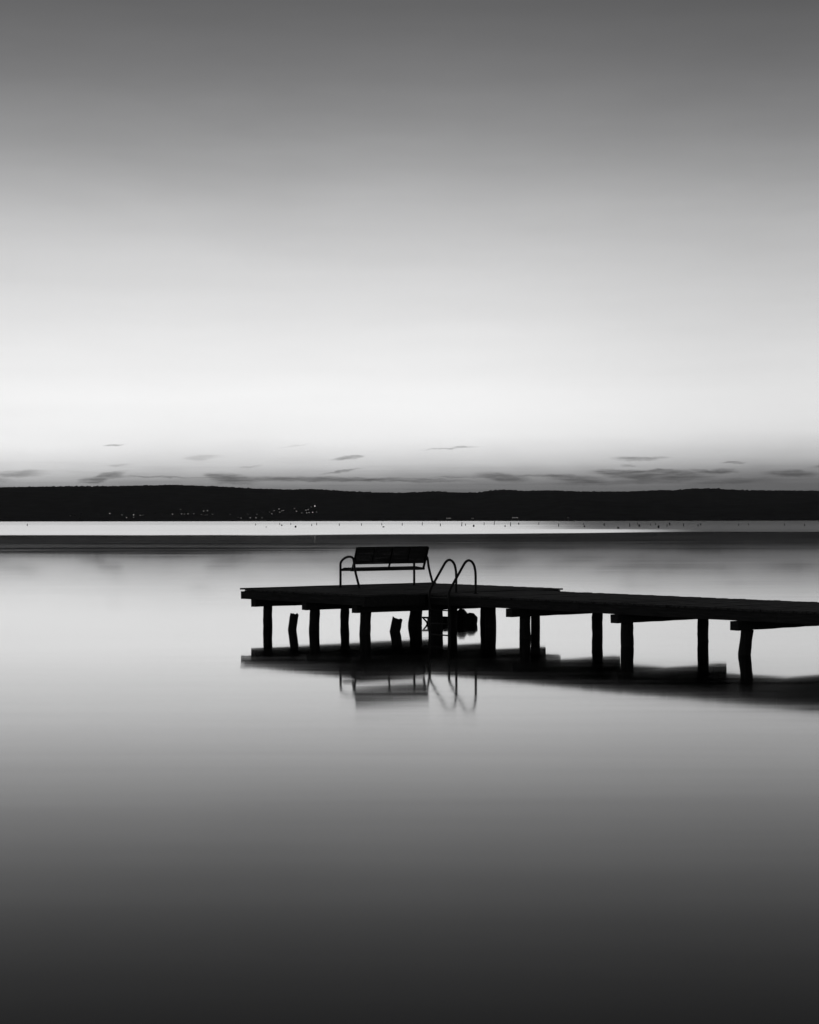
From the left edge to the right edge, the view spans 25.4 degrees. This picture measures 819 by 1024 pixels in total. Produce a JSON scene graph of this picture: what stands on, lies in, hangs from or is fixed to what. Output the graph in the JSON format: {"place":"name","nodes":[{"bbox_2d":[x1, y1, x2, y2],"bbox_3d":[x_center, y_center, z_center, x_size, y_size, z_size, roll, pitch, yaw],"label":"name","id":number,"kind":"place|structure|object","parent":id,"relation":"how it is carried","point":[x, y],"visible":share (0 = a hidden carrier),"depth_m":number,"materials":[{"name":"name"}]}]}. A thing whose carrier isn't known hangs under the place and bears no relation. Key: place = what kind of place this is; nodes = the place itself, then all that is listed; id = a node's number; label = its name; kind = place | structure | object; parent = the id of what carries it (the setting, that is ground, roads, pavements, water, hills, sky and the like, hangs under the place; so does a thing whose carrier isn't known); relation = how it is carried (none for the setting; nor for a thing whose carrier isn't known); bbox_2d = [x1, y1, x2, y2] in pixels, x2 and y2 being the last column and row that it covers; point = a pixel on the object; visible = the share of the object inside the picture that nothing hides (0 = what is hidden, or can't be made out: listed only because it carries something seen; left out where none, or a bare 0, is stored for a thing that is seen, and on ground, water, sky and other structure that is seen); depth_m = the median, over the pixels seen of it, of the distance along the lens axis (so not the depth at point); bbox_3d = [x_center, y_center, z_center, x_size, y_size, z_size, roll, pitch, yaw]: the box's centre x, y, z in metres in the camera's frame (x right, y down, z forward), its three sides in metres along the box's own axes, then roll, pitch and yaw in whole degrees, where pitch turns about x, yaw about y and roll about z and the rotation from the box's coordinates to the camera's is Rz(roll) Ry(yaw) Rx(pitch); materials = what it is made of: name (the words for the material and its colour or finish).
{"place":"outdoors","nodes":[
{"label":"outdoors","id":0,"kind":"place"},
{"bbox_2d":[0,521,818,1023],"bbox_3d":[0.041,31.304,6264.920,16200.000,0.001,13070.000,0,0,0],"label":"water","id":1,"kind":"structure","parent":0,"point":[220,803],"depth_m":17.09,"materials":[{"name":"black liquid"}]},
{"bbox_2d":[288,613,298,629],"bbox_3d":[-2.677,2.744,41.389,0.320,0.896,0.203,0,0,0],"label":"stump","id":2,"kind":"object","parent":1,"relation":"in","point":[293,620],"visible":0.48,"depth_m":41.31,"materials":[{"name":"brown wood"}]},
{"bbox_2d":[390,617,401,631],"bbox_3d":[-0.346,2.757,40.687,0.385,0.877,0.244,0,0,0],"label":"stump","id":3,"kind":"object","parent":1,"relation":"in","point":[396,623],"visible":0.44,"depth_m":40.59,"materials":[{"name":"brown wood"}]},
{"bbox_2d":[422,616,463,623],"bbox_3d":[0.829,2.624,43.736,1.054,0.250,0.240,0,0,0],"label":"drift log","id":4,"kind":"object","parent":1,"relation":"in","point":[460,619],"visible":0.41,"depth_m":43.67,"materials":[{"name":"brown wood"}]},
{"bbox_2d":[457,609,467,616],"bbox_3d":[1.238,2.766,43.942,0.361,0.858,0.334,0,0,0],"label":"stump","id":5,"kind":"object","parent":1,"relation":"in","point":[461,612],"visible":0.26,"depth_m":43.83,"materials":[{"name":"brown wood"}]},
{"bbox_2d":[463,613,477,623],"bbox_3d":[1.425,2.810,43.689,0.422,0.792,0.355,0,0,0],"label":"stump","id":6,"kind":"object","parent":1,"relation":"in","point":[470,618],"visible":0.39,"depth_m":43.56,"materials":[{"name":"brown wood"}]},
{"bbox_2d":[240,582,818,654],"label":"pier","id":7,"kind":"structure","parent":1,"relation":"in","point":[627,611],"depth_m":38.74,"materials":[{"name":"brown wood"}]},
{"bbox_2d":[339,546,434,587],"bbox_3d":[-0.532,1.323,44.020,2.350,0.982,0.848,0,0,-38],"label":"park bench","id":8,"kind":"object","parent":7,"relation":"on","point":[401,554],"visible":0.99,"depth_m":43.88,"materials":[{"name":"paint"}]},
{"bbox_2d":[428,559,478,635],"bbox_3d":[0.954,2.147,39.755,0.862,2.240,0.770,0,0,-39],"label":"swim ladder","id":9,"kind":"object","parent":7,"relation":"attached to","point":[450,588],"visible":0.94,"depth_m":39.72,"materials":[{"name":"metal"}]},
{"bbox_2d":[0,485,818,519],"bbox_3d":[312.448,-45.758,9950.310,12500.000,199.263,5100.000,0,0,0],"label":"hills","id":10,"kind":"structure","parent":0,"point":[61,502],"depth_m":8632.56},
{"bbox_2d":[0,518,818,521],"bbox_3d":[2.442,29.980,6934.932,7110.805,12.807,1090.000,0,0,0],"label":"shore terrain","id":11,"kind":"structure","parent":0,"point":[635,519],"depth_m":6461.59,"materials":[{"name":"black"}]},
{"bbox_2d":[0,0,818,492],"label":"sky","id":12,"kind":"structure","parent":0,"point":[395,246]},
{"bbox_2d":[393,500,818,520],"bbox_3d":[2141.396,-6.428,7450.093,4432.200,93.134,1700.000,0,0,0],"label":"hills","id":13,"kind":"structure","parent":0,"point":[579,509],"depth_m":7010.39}
]}

